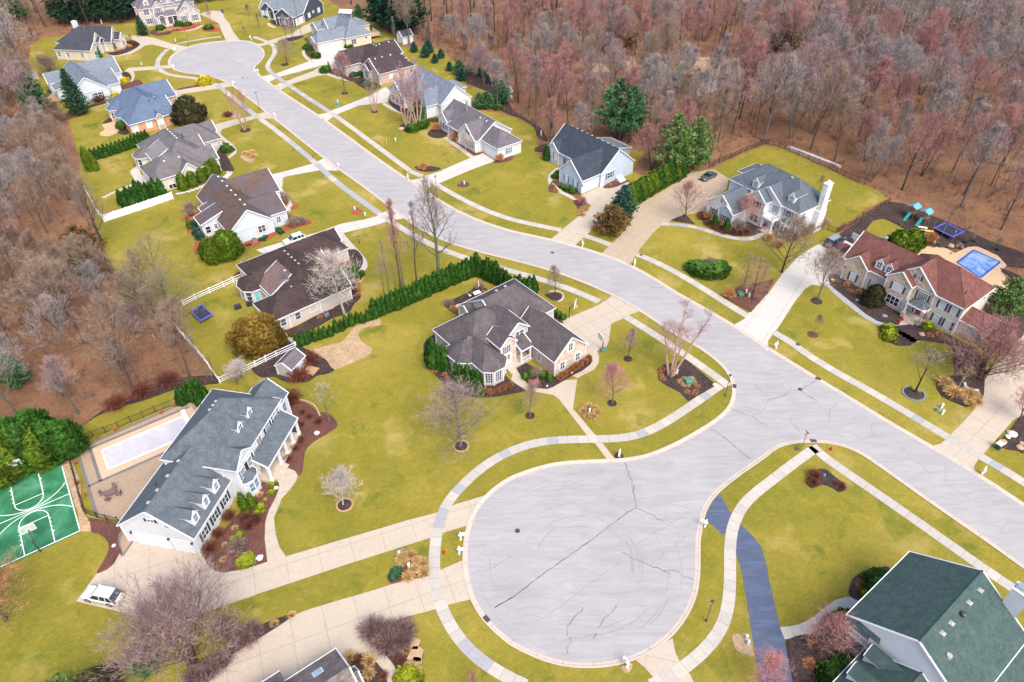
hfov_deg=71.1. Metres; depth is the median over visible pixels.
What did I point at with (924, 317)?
bare tree
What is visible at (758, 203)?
window
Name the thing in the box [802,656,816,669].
shrub
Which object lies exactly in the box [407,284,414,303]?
arborvitae
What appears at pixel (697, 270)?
shrub
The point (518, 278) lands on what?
arborvitae
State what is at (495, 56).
woodland tree
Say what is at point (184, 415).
pool cover box
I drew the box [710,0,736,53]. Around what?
woodland tree
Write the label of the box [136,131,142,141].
arborvitae
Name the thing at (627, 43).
tree
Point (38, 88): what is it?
pine tree
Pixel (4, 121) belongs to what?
woodland tree
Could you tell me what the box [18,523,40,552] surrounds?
basketball hoop
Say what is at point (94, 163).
cedar
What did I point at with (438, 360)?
arborvitae
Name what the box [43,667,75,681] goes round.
pine tree
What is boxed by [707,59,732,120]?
woodland tree
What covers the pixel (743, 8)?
woodland tree
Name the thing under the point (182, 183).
cedar
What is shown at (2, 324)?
woodland tree
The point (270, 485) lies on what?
shrub
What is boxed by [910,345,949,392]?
bare tree
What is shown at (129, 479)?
terrace
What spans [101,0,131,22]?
pine tree
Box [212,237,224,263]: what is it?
cedar
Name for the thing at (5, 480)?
cedar
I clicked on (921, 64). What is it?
woodland tree
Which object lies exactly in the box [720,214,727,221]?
window
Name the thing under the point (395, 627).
shrub
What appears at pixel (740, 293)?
transformer box
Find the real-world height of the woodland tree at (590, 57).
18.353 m
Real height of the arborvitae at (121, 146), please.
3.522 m
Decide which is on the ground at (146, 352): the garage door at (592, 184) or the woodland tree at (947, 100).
the woodland tree at (947, 100)
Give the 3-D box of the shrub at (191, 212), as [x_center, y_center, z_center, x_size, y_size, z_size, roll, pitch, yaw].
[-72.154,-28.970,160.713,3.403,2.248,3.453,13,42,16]
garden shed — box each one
[274,348,305,377]
[396,28,412,44]
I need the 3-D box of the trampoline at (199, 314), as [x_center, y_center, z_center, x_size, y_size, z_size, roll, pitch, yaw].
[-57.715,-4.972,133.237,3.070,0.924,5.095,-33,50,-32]
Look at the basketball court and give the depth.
99.89 m
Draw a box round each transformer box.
[683,376,692,384]
[737,290,744,296]
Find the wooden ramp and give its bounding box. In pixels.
[304,366,318,375]
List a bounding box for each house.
[42,56,122,104]
[53,20,126,60]
[105,79,176,134]
[116,378,300,553]
[131,0,200,26]
[131,120,222,190]
[193,167,287,242]
[236,227,352,329]
[259,0,323,26]
[262,648,363,681]
[308,13,379,52]
[334,39,414,84]
[389,65,471,117]
[432,278,588,385]
[437,98,522,159]
[548,123,634,193]
[706,163,833,236]
[833,551,1023,681]
[839,230,1000,341]
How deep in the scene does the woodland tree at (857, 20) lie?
217.40 m
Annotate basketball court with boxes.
[0,465,80,567]
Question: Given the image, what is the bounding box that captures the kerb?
[168,40,1023,667]
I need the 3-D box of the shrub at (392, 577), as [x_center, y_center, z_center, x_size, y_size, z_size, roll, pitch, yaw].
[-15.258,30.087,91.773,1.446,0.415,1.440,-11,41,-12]
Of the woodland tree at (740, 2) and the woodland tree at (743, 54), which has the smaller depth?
the woodland tree at (743, 54)
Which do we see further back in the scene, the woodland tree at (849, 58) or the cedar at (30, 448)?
the woodland tree at (849, 58)
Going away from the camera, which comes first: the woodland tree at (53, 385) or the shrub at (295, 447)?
the shrub at (295, 447)
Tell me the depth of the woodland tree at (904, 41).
187.86 m
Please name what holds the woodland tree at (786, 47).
on the ground at (146, 352)
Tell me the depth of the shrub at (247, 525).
97.47 m
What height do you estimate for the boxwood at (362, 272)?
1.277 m
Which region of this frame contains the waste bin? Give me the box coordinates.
[994,440,1004,450]
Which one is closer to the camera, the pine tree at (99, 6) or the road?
the road
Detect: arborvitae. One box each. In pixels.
[92,147,100,159]
[96,145,104,158]
[101,144,108,157]
[105,144,113,155]
[109,142,117,154]
[114,141,121,153]
[115,189,120,205]
[118,138,125,151]
[120,191,127,207]
[121,137,129,150]
[122,186,127,195]
[125,136,132,148]
[126,190,135,205]
[129,134,136,147]
[130,186,142,202]
[131,178,136,188]
[132,133,139,143]
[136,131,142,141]
[137,186,146,200]
[139,131,145,139]
[141,185,151,200]
[143,129,148,137]
[146,181,153,197]
[149,177,160,197]
[155,177,166,194]
[174,386,187,406]
[181,383,190,402]
[184,379,195,403]
[191,377,200,393]
[192,390,203,406]
[198,383,207,398]
[293,332,301,347]
[298,332,305,345]
[302,331,310,344]
[306,329,312,341]
[311,327,318,341]
[316,326,323,339]
[321,326,328,338]
[327,324,334,336]
[332,318,339,332]
[338,319,344,331]
[342,314,349,328]
[347,312,355,326]
[354,311,359,323]
[358,311,365,323]
[364,309,369,321]
[368,297,379,319]
[368,308,373,320]
[375,297,385,316]
[379,295,387,314]
[384,294,393,312]
[388,289,397,310]
[393,287,403,310]
[398,289,405,307]
[401,284,410,305]
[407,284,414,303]
[411,282,418,302]
[415,278,423,300]
[419,277,426,297]
[423,274,433,296]
[423,338,428,362]
[425,337,437,370]
[428,274,436,293]
[431,270,441,291]
[434,344,442,371]
[436,269,445,291]
[439,343,450,371]
[440,268,449,289]
[445,266,452,286]
[447,262,457,285]
[450,361,457,390]
[453,263,461,283]
[456,363,461,389]
[457,262,464,282]
[459,368,464,393]
[460,259,468,280]
[463,363,471,395]
[464,257,472,278]
[469,369,475,396]
[470,256,476,277]
[472,369,485,398]
[473,251,478,275]
[475,256,481,277]
[479,259,484,279]
[481,257,490,280]
[484,259,492,282]
[490,259,500,284]
[494,265,500,285]
[497,268,504,285]
[502,269,508,283]
[516,274,521,282]
[525,275,534,291]
[531,274,538,292]
[710,213,718,225]
[721,218,731,231]
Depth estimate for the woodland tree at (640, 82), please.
187.73 m
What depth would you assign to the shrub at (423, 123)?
195.63 m
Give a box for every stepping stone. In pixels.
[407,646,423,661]
[408,637,420,648]
[412,657,421,663]
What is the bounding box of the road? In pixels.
[170,41,1023,662]
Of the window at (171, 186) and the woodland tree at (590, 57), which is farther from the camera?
the woodland tree at (590, 57)
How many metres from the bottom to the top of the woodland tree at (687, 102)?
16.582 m
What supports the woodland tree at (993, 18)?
on the ground at (146, 352)
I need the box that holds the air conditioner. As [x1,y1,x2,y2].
[323,311,328,316]
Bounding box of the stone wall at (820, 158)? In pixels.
[787,146,841,167]
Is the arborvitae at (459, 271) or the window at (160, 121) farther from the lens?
the window at (160, 121)
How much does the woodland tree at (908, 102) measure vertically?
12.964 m
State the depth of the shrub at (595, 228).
154.46 m
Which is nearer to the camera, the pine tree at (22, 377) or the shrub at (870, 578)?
the shrub at (870, 578)
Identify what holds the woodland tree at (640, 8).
on the ground at (146, 352)
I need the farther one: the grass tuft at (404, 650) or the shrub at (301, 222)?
the shrub at (301, 222)
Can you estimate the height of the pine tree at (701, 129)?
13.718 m
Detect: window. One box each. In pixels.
[92,91,103,98]
[132,125,139,131]
[143,9,149,14]
[143,518,156,522]
[146,18,153,23]
[146,121,152,128]
[154,8,161,12]
[157,118,163,124]
[168,183,175,188]
[181,16,187,21]
[192,14,198,20]
[199,522,210,542]
[205,225,211,233]
[209,506,220,525]
[220,490,230,508]
[239,463,247,479]
[245,293,253,300]
[245,453,252,468]
[249,482,255,491]
[254,476,259,487]
[256,224,267,233]
[256,436,261,445]
[263,420,271,433]
[271,409,278,422]
[280,317,287,326]
[282,401,286,410]
[294,311,301,319]
[485,373,492,382]
[495,370,501,381]
[502,343,510,353]
[506,147,511,153]
[515,328,523,336]
[537,352,540,361]
[558,360,566,370]
[564,174,568,182]
[566,341,574,352]
[573,179,577,187]
[573,351,581,361]
[605,171,613,179]
[710,207,716,214]
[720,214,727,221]
[749,212,758,222]
[751,200,761,207]
[771,204,778,214]
[783,209,793,217]
[847,271,858,282]
[867,279,881,285]
[885,293,899,307]
[889,281,905,293]
[914,274,922,280]
[914,290,930,302]
[929,312,942,324]
[936,300,948,310]
[940,318,953,330]
[947,305,960,316]
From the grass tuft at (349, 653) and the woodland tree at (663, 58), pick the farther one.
the woodland tree at (663, 58)
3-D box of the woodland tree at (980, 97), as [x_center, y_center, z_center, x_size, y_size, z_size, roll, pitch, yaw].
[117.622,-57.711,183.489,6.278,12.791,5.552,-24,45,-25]
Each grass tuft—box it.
[219,555,227,562]
[231,524,238,530]
[248,153,257,157]
[255,490,263,496]
[269,618,278,628]
[286,610,296,619]
[342,648,356,664]
[360,649,376,668]
[360,665,375,678]
[394,549,412,562]
[394,554,406,565]
[397,557,409,566]
[400,568,415,583]
[400,648,413,655]
[404,545,415,559]
[407,563,418,573]
[408,662,422,673]
[410,555,422,564]
[414,556,429,567]
[415,562,432,578]
[486,387,493,394]
[493,387,500,393]
[499,384,506,391]
[507,381,513,388]
[561,370,568,377]
[571,361,579,369]
[578,406,587,413]
[583,401,593,408]
[583,412,590,418]
[586,354,592,360]
[587,412,597,420]
[593,407,602,413]
[933,375,955,386]
[941,385,956,396]
[942,384,965,399]
[961,387,977,396]
[963,388,983,399]
[963,398,979,408]
[966,395,985,406]
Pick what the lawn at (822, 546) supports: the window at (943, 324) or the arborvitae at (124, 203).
the arborvitae at (124, 203)
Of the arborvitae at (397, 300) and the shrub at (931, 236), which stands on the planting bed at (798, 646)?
the shrub at (931, 236)
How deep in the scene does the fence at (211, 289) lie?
138.82 m
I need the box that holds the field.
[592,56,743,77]
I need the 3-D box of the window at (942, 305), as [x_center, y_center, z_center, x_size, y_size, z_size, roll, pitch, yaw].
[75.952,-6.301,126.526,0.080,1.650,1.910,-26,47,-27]
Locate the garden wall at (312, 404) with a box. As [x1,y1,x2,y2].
[299,399,320,415]
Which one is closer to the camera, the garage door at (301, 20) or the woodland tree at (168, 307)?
the woodland tree at (168, 307)
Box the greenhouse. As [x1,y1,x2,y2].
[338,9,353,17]
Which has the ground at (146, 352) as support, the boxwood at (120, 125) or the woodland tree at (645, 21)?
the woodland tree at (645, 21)
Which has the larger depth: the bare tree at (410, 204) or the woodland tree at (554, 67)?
the woodland tree at (554, 67)
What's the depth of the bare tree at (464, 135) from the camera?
180.80 m
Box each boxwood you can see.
[115,120,125,129]
[359,270,364,275]
[521,372,529,379]
[527,369,534,377]
[546,374,553,381]
[555,311,561,316]
[560,313,566,319]
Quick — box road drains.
[242,77,820,621]
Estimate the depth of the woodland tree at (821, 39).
190.64 m
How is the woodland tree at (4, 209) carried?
on the ground at (146, 352)
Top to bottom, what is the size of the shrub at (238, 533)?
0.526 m
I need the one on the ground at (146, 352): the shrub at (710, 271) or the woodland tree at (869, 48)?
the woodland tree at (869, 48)
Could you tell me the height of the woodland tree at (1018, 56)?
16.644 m
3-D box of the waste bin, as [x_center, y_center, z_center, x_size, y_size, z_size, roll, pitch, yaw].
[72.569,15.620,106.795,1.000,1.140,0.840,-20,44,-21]
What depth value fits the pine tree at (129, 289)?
136.85 m
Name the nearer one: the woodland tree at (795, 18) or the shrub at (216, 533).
the shrub at (216, 533)
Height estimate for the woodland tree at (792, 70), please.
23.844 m
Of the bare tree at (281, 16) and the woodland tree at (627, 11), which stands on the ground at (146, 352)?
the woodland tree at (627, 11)
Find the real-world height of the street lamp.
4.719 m
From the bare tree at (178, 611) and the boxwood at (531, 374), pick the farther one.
the boxwood at (531, 374)
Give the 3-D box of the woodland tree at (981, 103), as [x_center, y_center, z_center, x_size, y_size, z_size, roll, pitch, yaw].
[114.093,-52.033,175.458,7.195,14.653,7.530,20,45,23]
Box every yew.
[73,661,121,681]
[169,94,207,126]
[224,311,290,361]
[861,283,886,308]
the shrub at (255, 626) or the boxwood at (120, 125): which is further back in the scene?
the boxwood at (120, 125)
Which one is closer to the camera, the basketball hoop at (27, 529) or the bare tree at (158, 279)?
the basketball hoop at (27, 529)
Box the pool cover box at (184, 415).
[180,409,188,422]
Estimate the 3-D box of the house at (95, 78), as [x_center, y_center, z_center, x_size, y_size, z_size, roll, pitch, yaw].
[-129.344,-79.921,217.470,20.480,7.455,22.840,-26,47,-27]
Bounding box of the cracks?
[219,52,1012,657]
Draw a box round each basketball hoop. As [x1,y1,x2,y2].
[6,459,21,467]
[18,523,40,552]
[597,331,607,351]
[852,233,859,239]
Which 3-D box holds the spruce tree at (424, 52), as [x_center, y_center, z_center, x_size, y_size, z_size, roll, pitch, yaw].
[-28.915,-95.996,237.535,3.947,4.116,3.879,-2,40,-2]
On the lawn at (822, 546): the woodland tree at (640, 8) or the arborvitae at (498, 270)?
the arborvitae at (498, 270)
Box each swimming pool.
[101,416,185,468]
[957,250,1000,277]
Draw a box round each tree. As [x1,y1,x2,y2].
[0,0,29,19]
[0,44,23,61]
[0,51,27,91]
[0,58,27,110]
[0,60,36,123]
[0,74,14,106]
[0,97,9,114]
[0,114,16,150]
[0,122,17,150]
[0,145,54,215]
[0,148,16,177]
[0,154,37,218]
[0,191,19,247]
[0,235,25,290]
[0,249,79,329]
[0,249,85,344]
[0,280,20,347]
[0,330,24,362]
[0,342,29,412]
[0,352,34,388]
[0,545,41,633]
[3,116,46,172]
[5,48,39,81]
[7,247,71,311]
[10,111,26,130]
[10,127,70,183]
[11,174,50,232]
[12,228,42,256]
[13,71,52,108]
[16,101,53,133]
[18,54,38,77]
[18,153,44,192]
[18,291,77,366]
[25,95,46,132]
[26,102,50,145]
[29,53,59,71]
[32,132,84,199]
[33,111,67,162]
[34,353,79,414]
[38,163,86,217]
[40,97,64,124]
[40,372,66,396]
[41,234,67,268]
[43,0,73,23]
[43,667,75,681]
[48,231,108,298]
[54,0,87,20]
[54,260,76,290]
[56,224,107,256]
[59,68,92,114]
[64,0,92,22]
[64,176,111,244]
[66,250,97,277]
[66,259,110,320]
[69,291,145,388]
[78,0,103,21]
[82,531,258,681]
[86,0,116,21]
[88,244,114,276]
[97,333,133,369]
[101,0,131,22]
[103,246,165,315]
[105,229,204,327]
[107,355,126,393]
[110,0,134,18]
[110,300,145,334]
[119,280,135,296]
[125,351,139,383]
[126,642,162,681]
[133,284,195,345]
[135,15,148,35]
[147,299,194,376]
[166,336,183,373]
[186,334,208,379]
[204,610,253,653]
[205,4,210,21]
[223,361,244,384]
[224,89,248,129]
[228,355,248,377]
[254,13,260,24]
[273,39,296,62]
[279,15,287,38]
[285,14,296,42]
[293,0,301,36]
[301,247,361,315]
[310,380,340,420]
[319,464,363,504]
[330,50,355,92]
[352,4,364,18]
[360,68,380,110]
[361,0,384,26]
[366,0,402,31]
[372,256,390,294]
[378,238,391,290]
[383,199,409,288]
[384,0,426,29]
[384,198,403,284]
[390,68,420,125]
[391,0,417,39]
[391,16,397,40]
[393,56,431,122]
[396,0,430,32]
[400,201,425,278]
[401,0,411,44]
[404,174,459,271]
[410,41,418,51]
[412,97,425,119]
[413,370,506,466]
[414,70,419,114]
[419,45,430,57]
[421,22,433,36]
[422,39,434,52]
[431,53,438,62]
[435,10,449,34]
[436,49,445,57]
[440,11,462,43]
[445,61,454,70]
[450,59,466,73]
[452,0,466,26]
[455,67,466,80]
[456,132,471,153]
[457,28,470,49]
[460,14,491,60]
[462,12,480,48]
[464,49,484,75]
[465,65,473,74]
[466,39,493,84]
[467,669,478,681]
[471,93,486,108]
[477,1,494,30]
[480,91,493,107]
[484,74,490,82]
[486,32,495,49]
[488,52,498,72]
[489,58,511,104]
[489,79,512,102]
[495,2,518,67]
[496,0,525,52]
[496,14,514,56]
[498,70,510,85]
[499,37,535,102]
[505,0,536,35]
[508,33,525,76]
[513,0,549,46]
[514,0,531,34]
[516,381,540,415]
[517,54,545,115]
[518,21,555,88]
[523,38,581,110]
[524,7,542,58]
[524,11,561,52]
[529,0,555,35]
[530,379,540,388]
[531,10,557,79]
[531,364,545,378]
[534,5,552,34]
[535,53,567,128]
[538,95,562,142]
[545,264,564,295]
[551,9,571,53]
[551,55,567,86]
[552,28,584,67]
[552,65,584,123]
[556,0,589,62]
[558,21,583,88]
[564,0,605,43]
[570,0,598,44]
[570,0,606,61]
[572,22,612,98]
[572,102,594,132]
[575,0,603,36]
[575,49,609,116]
[578,71,601,126]
[581,33,601,68]
[585,28,623,88]
[592,77,644,139]
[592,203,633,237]
[595,362,637,403]
[597,0,618,22]
[597,31,627,89]
[598,0,629,13]
[599,0,635,37]
[600,46,644,83]
[601,18,640,51]
[603,4,639,49]
[610,86,651,142]
[611,7,634,69]
[611,185,639,219]
[614,38,628,81]
[614,65,643,139]
[621,326,638,358]
[623,0,646,39]
[628,0,653,54]
[628,30,664,93]
[629,56,660,103]
[630,14,653,50]
[633,110,679,170]
[635,76,645,101]
[636,31,658,81]
[637,52,675,138]
[645,0,663,29]
[646,0,663,29]
[646,9,682,52]
[648,0,697,36]
[649,17,697,94]
[649,90,677,150]
[651,40,701,128]
[651,112,706,170]
[651,297,713,376]
[656,0,685,55]
[656,53,680,103]
[668,63,717,94]
[669,177,713,218]
[672,0,698,38]
[672,95,700,128]
[674,68,713,121]
[676,3,710,45]
[677,74,695,110]
[677,116,717,169]
[682,46,703,101]
[691,65,715,117]
[692,0,713,46]
[696,0,723,41]
[703,45,726,109]
[706,83,739,154]
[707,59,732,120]
[708,31,738,100]
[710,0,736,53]
[710,57,748,142]
[717,0,742,33]
[730,21,774,103]
[730,69,754,133]
[731,192,762,227]
[732,40,752,93]
[733,0,754,53]
[734,252,755,283]
[735,11,769,84]
[737,42,767,118]
[742,256,767,301]
[744,0,765,21]
[746,0,775,66]
[746,51,806,141]
[747,644,795,681]
[750,52,790,128]
[753,20,772,76]
[753,209,825,272]
[756,13,783,59]
[756,262,771,286]
[757,13,805,51]
[764,0,819,51]
[765,0,792,51]
[769,53,792,113]
[770,63,830,138]
[774,42,790,89]
[780,0,813,55]
[780,49,808,99]
[788,57,844,132]
[790,14,816,56]
[791,42,827,123]
[794,36,830,111]
[796,60,860,149]
[797,13,843,90]
[801,4,834,65]
[802,603,869,657]
[803,240,853,298]
[809,32,842,98]
[813,0,858,71]
[813,314,824,329]
[816,175,827,191]
[819,2,834,34]
[821,0,868,58]
[826,57,868,126]
[829,48,858,116]
[830,92,864,160]
[831,23,852,74]
[831,32,856,62]
[835,14,886,83]
[839,75,869,141]
[842,0,862,23]
[843,0,883,57]
[843,43,869,107]
[849,98,906,161]
[851,53,902,116]
[852,14,889,50]
[853,33,906,103]
[853,91,901,148]
[855,43,876,95]
[857,56,898,136]
[858,115,911,181]
[865,13,896,64]
[868,7,906,80]
[872,38,897,86]
[873,31,926,102]
[875,25,909,56]
[878,69,921,111]
[881,4,904,38]
[883,45,930,123]
[892,115,920,164]
[893,98,918,144]
[897,43,923,95]
[898,12,925,41]
[899,109,951,190]
[903,48,935,96]
[908,21,936,52]
[909,5,952,85]
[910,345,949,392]
[915,21,966,94]
[915,43,983,136]
[916,110,956,175]
[918,313,928,328]
[921,88,963,160]
[922,75,947,106]
[927,24,966,80]
[929,33,962,102]
[930,77,969,152]
[933,308,1023,386]
[938,72,955,103]
[940,20,989,87]
[950,99,1023,194]
[951,40,1002,111]
[951,50,978,101]
[951,103,993,173]
[957,52,1006,124]
[958,364,981,387]
[959,119,1012,206]
[962,100,998,154]
[963,91,987,139]
[966,27,995,82]
[966,231,977,239]
[968,20,1023,103]
[971,14,998,64]
[984,303,993,311]
[987,75,1023,165]
[987,277,1023,319]
[990,63,1023,120]
[990,119,1023,185]
[991,80,1023,144]
[993,26,1018,74]
[993,237,1004,248]
[995,26,1023,87]
[999,162,1023,229]
[1004,39,1023,93]
[1005,152,1023,210]
[1009,92,1023,140]
[1011,57,1023,104]
[1011,387,1023,418]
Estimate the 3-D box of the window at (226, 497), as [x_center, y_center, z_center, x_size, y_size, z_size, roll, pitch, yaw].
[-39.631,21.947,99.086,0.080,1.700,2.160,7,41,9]
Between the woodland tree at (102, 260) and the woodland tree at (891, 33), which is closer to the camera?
the woodland tree at (102, 260)
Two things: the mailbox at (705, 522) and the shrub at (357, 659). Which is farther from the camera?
the mailbox at (705, 522)
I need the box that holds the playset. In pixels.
[903,202,944,226]
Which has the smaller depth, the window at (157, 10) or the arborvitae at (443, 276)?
the arborvitae at (443, 276)
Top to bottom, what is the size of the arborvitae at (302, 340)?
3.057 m
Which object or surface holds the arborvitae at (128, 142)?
on the lawn at (822, 546)
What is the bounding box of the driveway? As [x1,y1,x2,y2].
[77,10,1023,681]
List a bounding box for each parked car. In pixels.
[80,584,124,606]
[282,231,306,244]
[699,171,717,181]
[823,233,845,247]
[834,243,850,256]
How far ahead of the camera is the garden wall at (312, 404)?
115.41 m
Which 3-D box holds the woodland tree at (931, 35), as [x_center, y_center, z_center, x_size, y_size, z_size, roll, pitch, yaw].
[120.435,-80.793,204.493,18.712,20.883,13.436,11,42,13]
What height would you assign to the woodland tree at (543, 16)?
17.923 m
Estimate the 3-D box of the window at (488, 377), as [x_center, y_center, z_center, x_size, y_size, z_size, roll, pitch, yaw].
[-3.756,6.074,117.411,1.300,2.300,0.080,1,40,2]
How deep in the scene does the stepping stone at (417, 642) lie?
85.01 m
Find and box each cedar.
[0,415,15,429]
[0,421,42,474]
[0,425,33,475]
[0,442,32,486]
[0,457,17,489]
[0,470,11,487]
[11,411,42,427]
[11,424,56,473]
[15,407,56,423]
[31,419,64,466]
[42,418,89,466]
[79,145,92,171]
[88,152,99,170]
[97,47,102,57]
[175,172,188,190]
[185,170,198,188]
[185,216,191,228]
[195,167,207,182]
[196,238,204,260]
[198,236,222,265]
[203,161,213,178]
[208,157,220,175]
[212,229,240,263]
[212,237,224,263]
[224,229,245,259]
[236,492,246,507]
[240,500,250,514]
[246,492,257,507]
[542,144,550,160]
[627,181,640,208]
[634,181,644,202]
[636,176,649,200]
[642,174,656,197]
[647,169,662,193]
[655,167,667,190]
[659,163,673,188]
[664,158,678,184]
[674,159,684,182]
[678,157,690,178]
[887,228,911,249]
[900,232,921,251]
[907,228,927,253]
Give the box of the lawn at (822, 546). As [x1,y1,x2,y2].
[0,0,1023,681]
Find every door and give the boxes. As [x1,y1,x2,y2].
[132,532,172,548]
[171,539,195,552]
[212,223,218,230]
[254,291,260,300]
[295,15,303,25]
[320,42,335,52]
[485,144,496,159]
[506,352,511,364]
[582,178,597,192]
[600,176,604,185]
[913,309,921,316]
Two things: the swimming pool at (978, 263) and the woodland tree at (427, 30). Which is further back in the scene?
the woodland tree at (427, 30)
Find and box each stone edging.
[336,497,353,511]
[453,439,468,451]
[549,290,563,301]
[902,385,925,400]
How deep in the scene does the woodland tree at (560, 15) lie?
226.99 m
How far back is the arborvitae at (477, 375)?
114.75 m
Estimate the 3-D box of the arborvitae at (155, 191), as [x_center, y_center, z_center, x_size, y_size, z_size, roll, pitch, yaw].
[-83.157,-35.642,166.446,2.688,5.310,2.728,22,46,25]
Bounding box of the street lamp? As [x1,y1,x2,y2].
[705,599,714,621]
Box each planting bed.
[61,29,818,583]
[63,113,753,672]
[82,20,1023,681]
[169,22,361,253]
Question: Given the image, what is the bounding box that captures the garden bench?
[939,243,948,247]
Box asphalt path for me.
[705,494,792,681]
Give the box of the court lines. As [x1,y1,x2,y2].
[0,465,79,566]
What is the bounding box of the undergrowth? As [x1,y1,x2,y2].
[0,0,1023,418]
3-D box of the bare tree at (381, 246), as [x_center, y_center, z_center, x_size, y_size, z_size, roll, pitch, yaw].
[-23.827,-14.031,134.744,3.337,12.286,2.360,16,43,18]
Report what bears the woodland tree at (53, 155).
on the ground at (146, 352)
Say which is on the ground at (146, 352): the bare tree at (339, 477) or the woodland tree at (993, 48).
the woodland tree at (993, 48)
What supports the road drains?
on the road
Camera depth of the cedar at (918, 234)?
145.13 m
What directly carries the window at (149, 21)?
in the house at (167, 13)
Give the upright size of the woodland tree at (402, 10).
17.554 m
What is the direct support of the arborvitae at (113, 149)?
on the lawn at (822, 546)
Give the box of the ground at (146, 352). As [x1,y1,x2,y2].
[0,0,1023,424]
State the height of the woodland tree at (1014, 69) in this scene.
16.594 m
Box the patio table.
[104,487,116,497]
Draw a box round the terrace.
[41,93,1007,555]
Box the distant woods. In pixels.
[0,0,1023,75]
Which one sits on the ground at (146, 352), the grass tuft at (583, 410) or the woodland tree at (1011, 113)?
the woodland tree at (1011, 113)
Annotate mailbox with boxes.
[457,546,464,554]
[458,532,465,539]
[623,656,629,667]
[701,519,707,527]
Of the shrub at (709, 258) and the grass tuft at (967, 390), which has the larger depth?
the shrub at (709, 258)
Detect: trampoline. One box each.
[188,304,215,324]
[932,215,967,241]
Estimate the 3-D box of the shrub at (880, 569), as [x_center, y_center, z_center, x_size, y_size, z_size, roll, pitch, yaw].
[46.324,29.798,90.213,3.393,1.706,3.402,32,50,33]
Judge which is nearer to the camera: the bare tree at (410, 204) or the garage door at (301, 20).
the bare tree at (410, 204)
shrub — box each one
[92,96,101,101]
[98,393,130,413]
[109,92,118,98]
[119,76,129,83]
[126,380,157,400]
[128,40,137,45]
[150,369,184,391]
[155,24,165,30]
[173,20,182,26]
[178,663,205,681]
[179,200,198,210]
[184,207,196,215]
[189,658,220,681]
[190,219,197,228]
[191,227,200,236]
[194,231,206,240]
[195,75,214,86]
[200,540,217,554]
[201,652,223,679]
[202,24,213,30]
[210,526,228,539]
[212,648,236,670]
[218,142,228,150]
[219,508,237,522]
[221,145,235,153]
[222,110,232,116]
[224,535,248,554]
[226,624,257,652]
[234,550,257,570]
[235,530,244,539]
[237,511,252,521]
[239,518,255,531]
[239,618,265,644]
[249,511,263,524]
[254,502,265,509]
[267,482,276,488]
[267,489,274,494]
[280,192,291,203]
[283,454,293,462]
[284,215,298,226]
[285,364,311,384]
[286,387,303,407]
[290,444,300,452]
[296,215,307,224]
[296,436,307,443]
[297,409,306,413]
[302,42,312,50]
[303,349,322,367]
[304,413,313,419]
[309,52,320,57]
[312,417,323,424]
[319,65,332,73]
[344,44,353,48]
[349,71,357,76]
[351,652,364,666]
[353,613,388,645]
[366,619,392,646]
[370,626,401,658]
[377,618,402,631]
[377,669,390,680]
[380,628,409,657]
[384,622,409,650]
[388,573,397,580]
[389,565,402,577]
[389,648,403,660]
[390,615,419,644]
[390,626,415,652]
[392,664,424,681]
[395,655,406,664]
[404,123,420,133]
[417,119,429,128]
[418,161,428,169]
[431,122,441,130]
[441,298,453,307]
[448,130,457,140]
[473,282,486,289]
[492,103,503,110]
[494,153,504,160]
[538,370,548,380]
[550,173,557,178]
[562,184,571,192]
[568,187,577,194]
[576,195,587,204]
[590,225,601,230]
[683,259,704,275]
[689,262,709,279]
[698,262,717,280]
[702,210,712,218]
[702,255,718,262]
[711,261,729,279]
[712,259,731,273]
[713,225,721,231]
[719,229,729,233]
[722,288,737,297]
[731,217,748,230]
[736,230,744,234]
[763,234,773,241]
[772,238,784,247]
[775,228,790,236]
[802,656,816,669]
[805,467,823,481]
[805,476,820,487]
[806,637,818,651]
[812,624,835,646]
[813,660,844,681]
[819,613,848,635]
[820,631,849,655]
[821,214,830,227]
[823,657,846,668]
[831,606,849,623]
[833,478,847,490]
[835,649,856,665]
[854,576,863,588]
[857,570,883,589]
[858,585,868,596]
[869,566,887,576]
[879,322,898,332]
[879,330,898,341]
[920,320,935,330]
[924,231,939,244]
[934,331,943,335]
[997,316,1012,329]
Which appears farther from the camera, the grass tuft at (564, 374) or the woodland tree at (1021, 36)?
the woodland tree at (1021, 36)
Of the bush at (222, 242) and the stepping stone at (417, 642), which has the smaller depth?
the stepping stone at (417, 642)
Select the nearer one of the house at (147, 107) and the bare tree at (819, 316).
the bare tree at (819, 316)
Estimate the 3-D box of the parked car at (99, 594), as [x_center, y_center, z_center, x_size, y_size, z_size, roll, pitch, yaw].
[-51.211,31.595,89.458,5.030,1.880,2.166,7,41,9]
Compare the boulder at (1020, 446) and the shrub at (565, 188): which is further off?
the shrub at (565, 188)
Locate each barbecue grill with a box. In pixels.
[234,303,241,309]
[246,300,252,306]
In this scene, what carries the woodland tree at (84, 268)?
on the ground at (146, 352)
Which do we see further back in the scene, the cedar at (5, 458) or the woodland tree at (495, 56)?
the woodland tree at (495, 56)
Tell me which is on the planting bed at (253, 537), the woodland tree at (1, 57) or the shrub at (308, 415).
the shrub at (308, 415)
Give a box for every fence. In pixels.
[68,458,83,507]
[81,507,118,521]
[83,186,103,221]
[84,397,175,438]
[101,192,173,221]
[176,326,219,382]
[181,273,242,305]
[218,342,295,382]
[708,139,859,182]
[827,197,890,232]
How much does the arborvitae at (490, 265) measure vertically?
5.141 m
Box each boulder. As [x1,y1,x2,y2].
[256,554,262,560]
[1007,430,1017,436]
[1016,444,1023,449]
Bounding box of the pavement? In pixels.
[155,23,1023,681]

